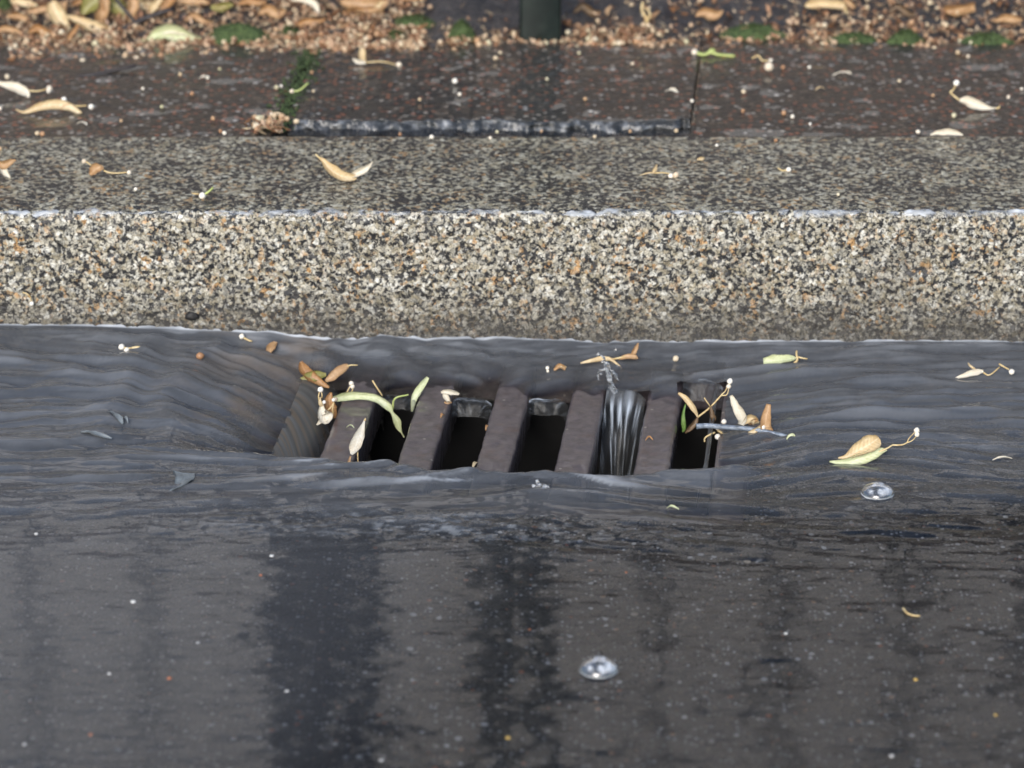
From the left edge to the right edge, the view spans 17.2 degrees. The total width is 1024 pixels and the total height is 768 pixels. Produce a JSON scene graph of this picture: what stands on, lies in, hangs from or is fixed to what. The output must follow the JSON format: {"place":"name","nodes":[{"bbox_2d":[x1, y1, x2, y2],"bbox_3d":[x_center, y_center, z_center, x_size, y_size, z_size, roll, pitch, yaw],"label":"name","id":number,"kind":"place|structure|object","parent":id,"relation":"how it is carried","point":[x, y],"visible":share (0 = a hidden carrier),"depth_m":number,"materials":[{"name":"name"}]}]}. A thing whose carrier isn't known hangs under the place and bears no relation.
{"place":"outdoors","nodes":[
{"label":"outdoors","id":0,"kind":"place"},
{"bbox_2d":[276,61,699,136],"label":"pavement bed","id":1,"kind":"object","parent":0,"point":[283,134],"depth_m":2.81,"materials":[{"name":"soil"}]},
{"bbox_2d":[0,37,309,136],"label":"paving slab","id":2,"kind":"structure","parent":1,"relation":"on","point":[235,93],"depth_m":2.87,"materials":[{"name":"stone"}]},
{"bbox_2d":[0,81,52,97],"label":"linden bract","id":3,"kind":"object","parent":2,"relation":"on","point":[19,89],"visible":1,"depth_m":2.86,"materials":[{"name":"plant"}]},
{"bbox_2d":[16,97,93,113],"bbox_3d":[-0.381,-0.232,2.819,0.066,0.014,0.011,0,24,0],"label":"linden bract","id":4,"kind":"object","parent":2,"relation":"on","point":[63,103],"visible":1,"depth_m":2.82,"materials":[{"name":"plant"}]},
{"bbox_2d":[73,64,135,75],"bbox_3d":[-0.352,-0.269,2.914,0.057,0.010,0.006,-6,25,-14],"label":"stick","id":5,"kind":"object","parent":2,"relation":"on","point":[118,69],"visible":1,"depth_m":2.91,"materials":[{"name":"wood"}]},
{"bbox_2d":[287,36,700,136],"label":"paving slab","id":6,"kind":"structure","parent":1,"relation":"on","point":[510,91],"depth_m":2.87,"materials":[{"name":"stone"}]},
{"bbox_2d":[261,48,325,131],"bbox_3d":[-0.184,-0.252,2.873,0.036,0.002,0.217,2,24,4],"label":"joint moss","id":7,"kind":"object","parent":6,"relation":"on","point":[294,95],"visible":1,"depth_m":2.88,"materials":[{"name":"plant"}]},
{"bbox_2d":[289,82,308,93],"bbox_3d":[-0.181,-0.251,2.867,0.016,0.008,0.009,0,24,0],"label":"leaf scrap","id":8,"kind":"object","parent":6,"relation":"on","point":[300,89],"visible":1,"depth_m":2.87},
{"bbox_2d":[352,47,401,66],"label":"linden bract","id":9,"kind":"object","parent":6,"relation":"on","point":[362,54],"visible":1,"depth_m":2.93,"materials":[{"name":"plant"}]},
{"bbox_2d":[665,88,677,92],"bbox_3d":[0.135,-0.249,2.863,0.012,0.004,0.005,0,24,0],"label":"pale flake","id":10,"kind":"object","parent":6,"relation":"on","point":[673,90],"visible":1,"depth_m":2.86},
{"bbox_2d":[690,37,1023,136],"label":"paving slab","id":11,"kind":"structure","parent":1,"relation":"on","point":[870,96],"depth_m":2.87,"materials":[{"name":"stone"}]},
{"bbox_2d":[691,48,734,56],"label":"linden bract","id":12,"kind":"object","parent":11,"relation":"on","point":[708,52],"visible":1,"depth_m":2.95,"materials":[{"name":"plant"}]},
{"bbox_2d":[752,55,772,61],"bbox_3d":[0.218,-0.283,2.940,0.018,0.006,0.005,0,24,0],"label":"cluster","id":13,"kind":"object","parent":11,"relation":"on","point":[769,60],"visible":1,"depth_m":2.94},
{"bbox_2d":[764,62,772,70],"bbox_3d":[0.221,-0.273,2.912,0.008,0.008,0.008,0,24,0],"label":"seed pod","id":14,"kind":"object","parent":11,"relation":"on","point":[768,66],"visible":1,"depth_m":2.91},
{"bbox_2d":[832,71,851,75],"bbox_3d":[0.284,-0.267,2.905,0.017,0.003,0.007,0,24,0],"label":"pale flake","id":15,"kind":"object","parent":11,"relation":"on","point":[847,72],"visible":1,"depth_m":2.90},
{"bbox_2d":[826,31,876,43],"bbox_3d":[0.301,-0.304,2.997,0.072,0.019,0.030,0,24,0],"label":"moss cushion","id":16,"kind":"object","parent":11,"relation":"on","point":[846,37],"visible":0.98,"depth_m":2.99,"materials":[{"name":"plant"}]},
{"bbox_2d":[885,27,926,43],"bbox_3d":[0.349,-0.305,2.992,0.048,0.023,0.021,0,24,0],"label":"moss cushion","id":17,"kind":"object","parent":11,"relation":"on","point":[906,36],"visible":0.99,"depth_m":2.99,"materials":[{"name":"plant"}]},
{"bbox_2d":[949,80,999,109],"bbox_3d":[0.386,-0.240,2.824,0.042,0.020,0.016,11,26,23],"label":"linden bract","id":18,"kind":"object","parent":11,"relation":"on","point":[972,102],"visible":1,"depth_m":2.82,"materials":[{"name":"plant"}]},
{"bbox_2d":[955,31,1019,44],"bbox_3d":[0.422,-0.303,2.991,0.071,0.021,0.027,0,24,0],"label":"moss cushion","id":19,"kind":"object","parent":11,"relation":"on","point":[988,38],"visible":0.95,"depth_m":2.99,"materials":[{"name":"plant"}]},
{"bbox_2d":[0,432,1023,767],"bbox_3d":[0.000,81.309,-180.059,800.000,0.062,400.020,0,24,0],"label":"road","id":20,"kind":"structure","parent":0,"point":[456,640],"depth_m":2.18,"materials":[{"name":"asphalt"}]},
{"bbox_2d":[369,395,721,510],"bbox_3d":[-0.006,0.239,2.617,0.352,0.394,0.267,3,24,6],"label":"drain pit","id":21,"kind":"object","parent":20,"relation":"in","point":[619,448],"depth_m":2.66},
{"bbox_2d":[271,379,714,505],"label":"falling water","id":22,"kind":"structure","parent":21,"relation":"in","point":[302,434],"depth_m":2.53,"materials":[{"name":"liquid"}]},
{"bbox_2d":[704,397,715,422],"bbox_3d":[0.148,0.020,2.534,0.010,0.020,0.006,0,24,0],"label":"dead leaf","id":23,"kind":"object","parent":22,"relation":"on","point":[712,416],"visible":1,"depth_m":2.54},
{"bbox_2d":[243,363,750,524],"bbox_3d":[-0.006,0.048,2.532,0.372,0.035,0.287,3,24,6],"label":"drain grate","id":24,"kind":"object","parent":21,"relation":"on","point":[588,397],"visible":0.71,"depth_m":2.53,"materials":[{"name":"metal"}]},
{"bbox_2d":[316,386,334,424],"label":"linden bract","id":25,"kind":"object","parent":24,"relation":"on","point":[325,416],"visible":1,"depth_m":2.53,"materials":[{"name":"plant"}]},
{"bbox_2d":[324,392,336,417],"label":"linden bract","id":26,"kind":"object","parent":24,"relation":"on","point":[328,400],"visible":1,"depth_m":2.54,"materials":[{"name":"plant"}]},
{"bbox_2d":[349,418,365,461],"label":"linden bract","id":27,"kind":"object","parent":24,"relation":"on","point":[356,442],"visible":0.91,"depth_m":2.48,"materials":[{"name":"plant"}]},
{"bbox_2d":[333,380,407,436],"bbox_3d":[-0.107,0.019,2.566,0.058,0.045,0.009,0,24,0],"label":"linden bract","id":28,"kind":"object","parent":24,"relation":"on","point":[379,400],"visible":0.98,"depth_m":2.56,"materials":[{"name":"plant"}]},
{"bbox_2d":[411,376,428,411],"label":"linden bract","id":29,"kind":"object","parent":24,"relation":"on","point":[419,388],"visible":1,"depth_m":2.57,"materials":[{"name":"plant"}]},
{"bbox_2d":[441,389,458,403],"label":"linden bract","id":30,"kind":"object","parent":24,"relation":"on","point":[445,392],"visible":1,"depth_m":2.56,"materials":[{"name":"plant"}]},
{"bbox_2d":[681,404,685,431],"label":"linden bract","id":31,"kind":"object","parent":24,"relation":"on","point":[683,422],"visible":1,"depth_m":2.54,"materials":[{"name":"green plant"}]},
{"bbox_2d":[678,378,732,432],"bbox_3d":[0.145,0.017,2.536,0.041,0.042,0.011,-2,24,-4],"label":"linden bract","id":32,"kind":"object","parent":24,"relation":"on","point":[692,407],"visible":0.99,"depth_m":2.54,"materials":[{"name":"plant"}]},
{"bbox_2d":[704,419,726,441],"bbox_3d":[0.152,0.035,2.512,0.019,0.016,0.010,0,24,0],"label":"seed cluster","id":33,"kind":"object","parent":24,"relation":"on","point":[723,421],"visible":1,"depth_m":2.51,"materials":[{"name":"plant"}]},
{"bbox_2d":[696,423,787,435],"bbox_3d":[0.194,0.040,2.485,0.122,0.005,0.019,9,26,20],"label":"twig","id":34,"kind":"object","parent":24,"relation":"on","point":[720,426],"visible":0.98,"depth_m":2.50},
{"bbox_2d":[0,136,1023,460],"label":"kerb","id":35,"kind":"structure","parent":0,"point":[500,236],"depth_m":2.63,"materials":[{"name":"concrete"}]},
{"bbox_2d":[0,159,15,177],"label":"linden bract","id":36,"kind":"object","parent":35,"relation":"on","point":[5,165],"visible":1,"depth_m":2.67,"materials":[{"name":"plant"}]},
{"bbox_2d":[22,292,33,305],"bbox_3d":[-0.376,-0.066,2.625,0.009,0.012,0.004,0,24,0],"label":"seed cluster","id":37,"kind":"object","parent":35,"relation":"attached to","point":[31,303],"visible":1,"depth_m":2.62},
{"bbox_2d":[82,159,130,175],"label":"linden bract","id":38,"kind":"object","parent":35,"relation":"on","point":[95,168],"visible":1,"depth_m":2.67,"materials":[{"name":"plant"}]},
{"bbox_2d":[185,312,198,320],"bbox_3d":[-0.249,-0.053,2.632,0.012,0.007,0.006,0,24,0],"label":"tar lump","id":39,"kind":"object","parent":35,"relation":"attached to","point":[191,316],"visible":1,"depth_m":2.63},
{"bbox_2d":[192,187,213,198],"bbox_3d":[-0.240,-0.148,2.625,0.017,0.009,0.006,0,24,0],"label":"cluster","id":40,"kind":"object","parent":35,"relation":"on","point":[202,195],"visible":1,"depth_m":2.62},
{"bbox_2d":[315,154,371,181],"bbox_3d":[-0.133,-0.170,2.660,0.046,0.018,0.014,2,24,3],"label":"linden bract","id":41,"kind":"object","parent":35,"relation":"on","point":[335,171],"visible":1,"depth_m":2.66,"materials":[{"name":"plant"}]},
{"bbox_2d":[10,209,1023,215],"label":"kerb runoff water","id":42,"kind":"structure","parent":35,"relation":"on","point":[908,211],"depth_m":2.60,"materials":[{"name":"liquid"}]},
{"bbox_2d":[640,164,678,177],"bbox_3d":[0.117,-0.168,2.670,0.031,0.010,0.008,0,24,0],"label":"seed cluster","id":43,"kind":"object","parent":35,"relation":"on","point":[674,174],"visible":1,"depth_m":2.67,"materials":[{"name":"plant"}]},
{"bbox_2d":[778,167,790,171],"bbox_3d":[0.216,-0.170,2.681,0.011,0.004,0.004,0,24,0],"label":"seed cluster","id":44,"kind":"object","parent":35,"relation":"on","point":[787,169],"visible":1,"depth_m":2.68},
{"bbox_2d":[930,128,962,135],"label":"linden bract","id":45,"kind":"object","parent":35,"relation":"on","point":[947,131],"visible":1,"depth_m":2.75,"materials":[{"name":"plant"}]},
{"bbox_2d":[0,323,1023,635],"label":"water","id":46,"kind":"structure","parent":0,"point":[102,517],"depth_m":2.48,"materials":[{"name":"liquid"}]},
{"bbox_2d":[80,430,111,438],"bbox_3d":[-0.302,0.036,2.453,0.024,0.004,0.011,0,24,0],"label":"leaf flake","id":47,"kind":"object","parent":46,"relation":"on","point":[100,434],"visible":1,"depth_m":2.45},
{"bbox_2d":[108,411,128,423],"bbox_3d":[-0.290,0.023,2.483,0.008,0.004,0.028,-16,29,-32],"label":"leaf flake","id":48,"kind":"object","parent":46,"relation":"on","point":[118,417],"visible":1,"depth_m":2.48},
{"bbox_2d":[118,344,139,350],"bbox_3d":[-0.293,-0.027,2.596,0.018,0.007,0.007,0,24,0],"label":"seed cluster","id":49,"kind":"object","parent":46,"relation":"on","point":[122,347],"visible":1,"depth_m":2.60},
{"bbox_2d":[169,470,194,490],"bbox_3d":[-0.232,0.068,2.382,0.016,0.004,0.029,0,24,0],"label":"plastic flake","id":50,"kind":"object","parent":46,"relation":"on","point":[184,479],"visible":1,"depth_m":2.39,"materials":[{"name":"plastic"}]},
{"bbox_2d":[196,352,203,358],"bbox_3d":[-0.239,-0.022,2.590,0.007,0.006,0.006,-10,12,-11],"label":"seed","id":51,"kind":"object","parent":46,"relation":"on","point":[199,355],"visible":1,"depth_m":2.59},
{"bbox_2d":[239,333,251,341],"bbox_3d":[-0.207,-0.036,2.631,0.010,0.006,0.006,0,24,0],"label":"seed cluster","id":52,"kind":"object","parent":46,"relation":"on","point":[241,335],"visible":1,"depth_m":2.63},
{"bbox_2d":[266,341,276,352],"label":"linden bract","id":53,"kind":"object","parent":46,"relation":"in","point":[270,346],"visible":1,"depth_m":2.62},
{"bbox_2d":[299,361,357,387],"bbox_3d":[-0.142,-0.007,2.596,0.047,0.016,0.018,0,24,0],"label":"linden bract","id":54,"kind":"object","parent":46,"relation":"on","point":[310,375],"visible":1,"depth_m":2.60,"materials":[{"name":"plant"}]},
{"bbox_2d":[532,479,549,487],"bbox_3d":[0.020,0.071,2.389,0.010,0.008,0.011,9,26,20],"label":"water splash","id":55,"kind":"object","parent":46,"relation":"on","point":[538,484],"visible":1,"depth_m":2.39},
{"bbox_2d":[546,363,565,371],"bbox_3d":[0.034,-0.013,2.600,0.016,0.007,0.006,0,24,0],"label":"dead leaf","id":56,"kind":"object","parent":46,"relation":"on","point":[560,366],"visible":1,"depth_m":2.60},
{"bbox_2d":[579,656,617,678],"bbox_3d":[0.055,0.178,2.148,0.025,0.007,0.025,0,24,0],"label":"water bubble","id":57,"kind":"object","parent":46,"relation":"on","point":[600,666],"visible":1,"depth_m":2.15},
{"bbox_2d":[596,348,618,397],"bbox_3d":[0.073,-0.009,2.574,0.018,0.041,0.007,0,24,0],"label":"water splash","id":58,"kind":"object","parent":46,"relation":"on","point":[612,388],"visible":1,"depth_m":2.57,"materials":[{"name":"liquid"}]},
{"bbox_2d":[580,343,638,365],"bbox_3d":[0.076,-0.021,2.606,0.046,0.016,0.010,-5,25,-12],"label":"linden bract","id":59,"kind":"object","parent":46,"relation":"on","point":[632,355],"visible":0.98,"depth_m":2.61,"materials":[{"name":"plant"}]},
{"bbox_2d":[730,395,759,425],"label":"linden bract","id":60,"kind":"object","parent":46,"relation":"on","point":[743,419],"visible":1,"depth_m":2.51,"materials":[{"name":"plant"}]},
{"bbox_2d":[748,404,772,432],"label":"linden bract","id":61,"kind":"object","parent":46,"relation":"on","point":[765,421],"visible":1,"depth_m":2.49,"materials":[{"name":"plant"}]},
{"bbox_2d":[763,350,807,363],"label":"linden bract","id":62,"kind":"object","parent":46,"relation":"on","point":[774,358],"visible":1,"depth_m":2.60,"materials":[{"name":"plant"}]},
{"bbox_2d":[829,427,919,464],"bbox_3d":[0.263,0.046,2.444,0.066,0.024,0.011,-6,25,-13],"label":"linden bract","id":63,"kind":"object","parent":46,"relation":"on","point":[865,449],"visible":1,"depth_m":2.44,"materials":[{"name":"plant"}]},
{"bbox_2d":[861,482,893,499],"bbox_3d":[0.259,0.074,2.392,0.024,0.006,0.024,0,24,0],"label":"water bubble","id":64,"kind":"object","parent":46,"relation":"on","point":[880,483],"visible":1,"depth_m":2.39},
{"bbox_2d":[902,607,919,616],"bbox_3d":[0.262,0.150,2.221,0.011,0.002,0.011,0,24,0],"label":"flake","id":65,"kind":"object","parent":46,"relation":"on","point":[905,611],"visible":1,"depth_m":2.22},
{"bbox_2d":[955,363,1014,378],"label":"linden bract","id":66,"kind":"object","parent":46,"relation":"on","point":[973,372],"visible":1,"depth_m":2.58,"materials":[{"name":"plant"}]},
{"bbox_2d":[992,456,1011,459],"bbox_3d":[0.355,0.053,2.444,0.015,0.003,0.003,0,24,0],"label":"leaf flake","id":67,"kind":"object","parent":46,"relation":"on","point":[1001,457],"visible":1,"depth_m":2.44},
{"bbox_2d":[0,0,1023,60],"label":"soil","id":68,"kind":"structure","parent":0,"point":[473,10],"depth_m":3.03,"materials":[{"name":"soil"}]},
{"bbox_2d":[9,0,36,6],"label":"linden bract","id":69,"kind":"object","parent":68,"relation":"on","point":[23,3],"visible":1,"depth_m":3.03,"materials":[{"name":"plant"}]},
{"bbox_2d":[28,4,46,14],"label":"linden bract","id":70,"kind":"object","parent":68,"relation":"on","point":[38,10],"visible":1,"depth_m":3.03,"materials":[{"name":"plant"}]},
{"bbox_2d":[126,0,138,22],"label":"linden bract","id":71,"kind":"object","parent":68,"relation":"on","point":[132,7],"visible":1,"depth_m":3.02,"materials":[{"name":"plant"}]},
{"bbox_2d":[174,0,208,5],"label":"linden bract","id":72,"kind":"object","parent":68,"relation":"on","point":[195,2],"visible":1,"depth_m":3.03,"materials":[{"name":"plant"}]},
{"bbox_2d":[185,13,212,24],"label":"linden bract","id":73,"kind":"object","parent":68,"relation":"on","point":[196,17],"visible":1,"depth_m":3.01,"materials":[{"name":"plant"}]},
{"bbox_2d":[211,2,232,12],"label":"linden bract","id":74,"kind":"object","parent":68,"relation":"on","point":[219,6],"visible":1,"depth_m":3.03,"materials":[{"name":"plant"}]},
{"bbox_2d":[207,21,270,43],"bbox_3d":[-0.242,-0.310,2.996,0.073,0.026,0.031,0,24,0],"label":"moss cushion","id":75,"kind":"object","parent":68,"relation":"on","point":[240,32],"visible":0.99,"depth_m":2.99,"materials":[{"name":"plant"}]},
{"bbox_2d":[238,0,265,5],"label":"linden bract","id":76,"kind":"object","parent":68,"relation":"on","point":[250,2],"visible":1,"depth_m":3.03,"materials":[{"name":"plant"}]},
{"bbox_2d":[258,4,285,18],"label":"linden bract","id":77,"kind":"object","parent":68,"relation":"on","point":[269,10],"visible":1,"depth_m":3.02,"materials":[{"name":"plant"}]},
{"bbox_2d":[278,25,298,36],"bbox_3d":[-0.197,-0.312,3.000,0.026,0.018,0.014,0,24,0],"label":"moss cushion","id":78,"kind":"object","parent":68,"relation":"on","point":[288,28],"visible":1,"depth_m":3.00,"materials":[{"name":"plant"}]},
{"bbox_2d":[293,0,319,14],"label":"linden bract","id":79,"kind":"object","parent":68,"relation":"on","point":[314,5],"visible":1,"depth_m":3.02,"materials":[{"name":"plant"}]},
{"bbox_2d":[340,0,388,16],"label":"linden bract","id":80,"kind":"object","parent":68,"relation":"on","point":[359,6],"visible":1,"depth_m":3.02,"materials":[{"name":"plant"}]},
{"bbox_2d":[373,0,384,8],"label":"linden bract","id":81,"kind":"object","parent":80,"relation":"on","point":[379,4],"visible":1,"depth_m":3.02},
{"bbox_2d":[387,29,405,39],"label":"moss cushion","id":82,"kind":"object","parent":68,"relation":"on","point":[393,32],"visible":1,"depth_m":2.99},
{"bbox_2d":[394,13,435,29],"bbox_3d":[-0.088,-0.322,3.014,0.053,0.019,0.022,0,24,0],"label":"moss cushion","id":83,"kind":"object","parent":68,"relation":"on","point":[414,19],"visible":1,"depth_m":3.01,"materials":[{"name":"plant"}]},
{"bbox_2d":[0,0,1023,134],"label":"leaf litter","id":84,"kind":"object","parent":68,"relation":"on","point":[335,40],"visible":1,"depth_m":3.00,"materials":[{"name":"plant"}]},
{"bbox_2d":[0,0,10,13],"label":"moss cushion","id":85,"kind":"object","parent":84,"relation":"on","point":[5,4],"visible":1,"depth_m":3.02,"materials":[{"name":"plant"}]},
{"bbox_2d":[0,25,20,33],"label":"linden bract","id":86,"kind":"object","parent":84,"relation":"on","point":[6,28],"visible":1,"depth_m":3.00,"materials":[{"name":"plant"}]},
{"bbox_2d":[6,12,30,23],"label":"linden bract","id":87,"kind":"object","parent":84,"relation":"on","point":[20,17],"visible":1,"depth_m":3.01,"materials":[{"name":"plant"}]},
{"bbox_2d":[28,24,55,35],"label":"linden bract","id":88,"kind":"object","parent":84,"relation":"on","point":[35,28],"visible":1,"depth_m":3.00,"materials":[{"name":"plant"}]},
{"bbox_2d":[46,0,69,27],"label":"linden bract","id":89,"kind":"object","parent":84,"relation":"on","point":[56,11],"visible":1,"depth_m":3.01,"materials":[{"name":"plant"}]},
{"bbox_2d":[66,24,79,41],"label":"linden bract","id":90,"kind":"object","parent":84,"relation":"on","point":[73,31],"visible":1,"depth_m":2.99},
{"bbox_2d":[72,0,81,6],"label":"linden bract","id":91,"kind":"object","parent":84,"relation":"on","point":[76,2],"visible":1,"depth_m":3.03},
{"bbox_2d":[94,0,109,23],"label":"linden bract","id":92,"kind":"object","parent":84,"relation":"on","point":[102,11],"visible":1,"depth_m":3.02,"materials":[{"name":"plant"}]},
{"bbox_2d":[80,0,125,17],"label":"linden bract","id":93,"kind":"object","parent":84,"relation":"on","point":[88,6],"visible":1,"depth_m":3.03,"materials":[{"name":"plant"}]},
{"bbox_2d":[82,6,173,37],"bbox_3d":[-0.347,-0.318,3.007,0.096,0.028,0.011,-7,25,-15],"label":"stick","id":94,"kind":"object","parent":84,"relation":"on","point":[145,18],"visible":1,"depth_m":3.01,"materials":[{"name":"wood"}]},
{"bbox_2d":[66,15,108,32],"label":"linden bract","id":95,"kind":"object","parent":94,"relation":"on","point":[86,23],"visible":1,"depth_m":3.01,"materials":[{"name":"plant"}]},
{"bbox_2d":[114,0,134,20],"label":"stick","id":96,"kind":"object","parent":94,"relation":"on","point":[124,9],"visible":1,"depth_m":3.01,"materials":[{"name":"wood"}]},
{"bbox_2d":[126,0,152,9],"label":"linden bract","id":97,"kind":"object","parent":84,"relation":"on","point":[142,3],"visible":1,"depth_m":3.03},
{"bbox_2d":[148,0,175,12],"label":"linden bract","id":98,"kind":"object","parent":84,"relation":"on","point":[154,5],"visible":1,"depth_m":3.02,"materials":[{"name":"plant"}]},
{"bbox_2d":[141,24,200,41],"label":"linden bract","id":99,"kind":"object","parent":84,"relation":"on","point":[174,31],"visible":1,"depth_m":2.99,"materials":[{"name":"plant"}]},
{"bbox_2d":[294,18,325,26],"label":"linden bract","id":100,"kind":"object","parent":84,"relation":"on","point":[306,21],"visible":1,"depth_m":3.01,"materials":[{"name":"plant"}]},
{"bbox_2d":[311,27,354,34],"bbox_3d":[-0.159,-0.312,3.000,0.039,0.008,0.009,0,24,0],"label":"stick","id":101,"kind":"object","parent":84,"relation":"on","point":[337,30],"visible":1,"depth_m":3.00,"materials":[{"name":"wood"}]},
{"bbox_2d":[448,19,476,41],"bbox_3d":[-0.045,-0.311,2.995,0.035,0.028,0.017,0,24,0],"label":"moss cushion","id":102,"kind":"object","parent":84,"relation":"on","point":[461,27],"visible":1,"depth_m":2.99,"materials":[{"name":"plant"}]},
{"bbox_2d":[520,0,560,41],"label":"post","id":103,"kind":"object","parent":68,"relation":"on","point":[539,19],"depth_m":2.99,"materials":[{"name":"metal"}]},
{"bbox_2d":[573,3,600,16],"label":"linden bract","id":104,"kind":"object","parent":68,"relation":"on","point":[588,10],"visible":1,"depth_m":3.03,"materials":[{"name":"plant"}]},
{"bbox_2d":[640,2,650,23],"bbox_3d":[0.119,-0.330,3.011,0.010,0.021,0.009,0,24,0],"label":"root","id":105,"kind":"object","parent":68,"relation":"on","point":[644,15],"visible":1,"depth_m":3.01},
{"bbox_2d":[695,7,722,20],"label":"linden bract","id":106,"kind":"object","parent":68,"relation":"on","point":[707,13],"visible":1,"depth_m":3.02,"materials":[{"name":"plant"}]},
{"bbox_2d":[717,21,786,39],"bbox_3d":[0.215,-0.312,3.005,0.080,0.020,0.034,0,24,0],"label":"moss cushion","id":107,"kind":"object","parent":68,"relation":"on","point":[754,30],"visible":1,"depth_m":3.00,"materials":[{"name":"plant"}]},
{"bbox_2d":[805,0,855,13],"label":"bark roll","id":108,"kind":"object","parent":68,"relation":"on","point":[831,4],"visible":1,"depth_m":3.03,"materials":[{"name":"plant"}]},
{"bbox_2d":[888,4,914,16],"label":"linden bract","id":109,"kind":"object","parent":68,"relation":"on","point":[903,10],"visible":1,"depth_m":3.03,"materials":[{"name":"plant"}]},
{"bbox_2d":[944,2,975,16],"bbox_3d":[0.401,-0.336,3.020,0.029,0.012,0.010,-2,24,-4],"label":"bark roll","id":110,"kind":"object","parent":68,"relation":"on","point":[967,8],"visible":1,"depth_m":3.02,"materials":[{"name":"plant"}]},
{"bbox_2d":[995,14,1022,23],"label":"linden bract","id":111,"kind":"object","parent":68,"relation":"on","point":[1009,18],"visible":1,"depth_m":3.01,"materials":[{"name":"plant"}]}
]}

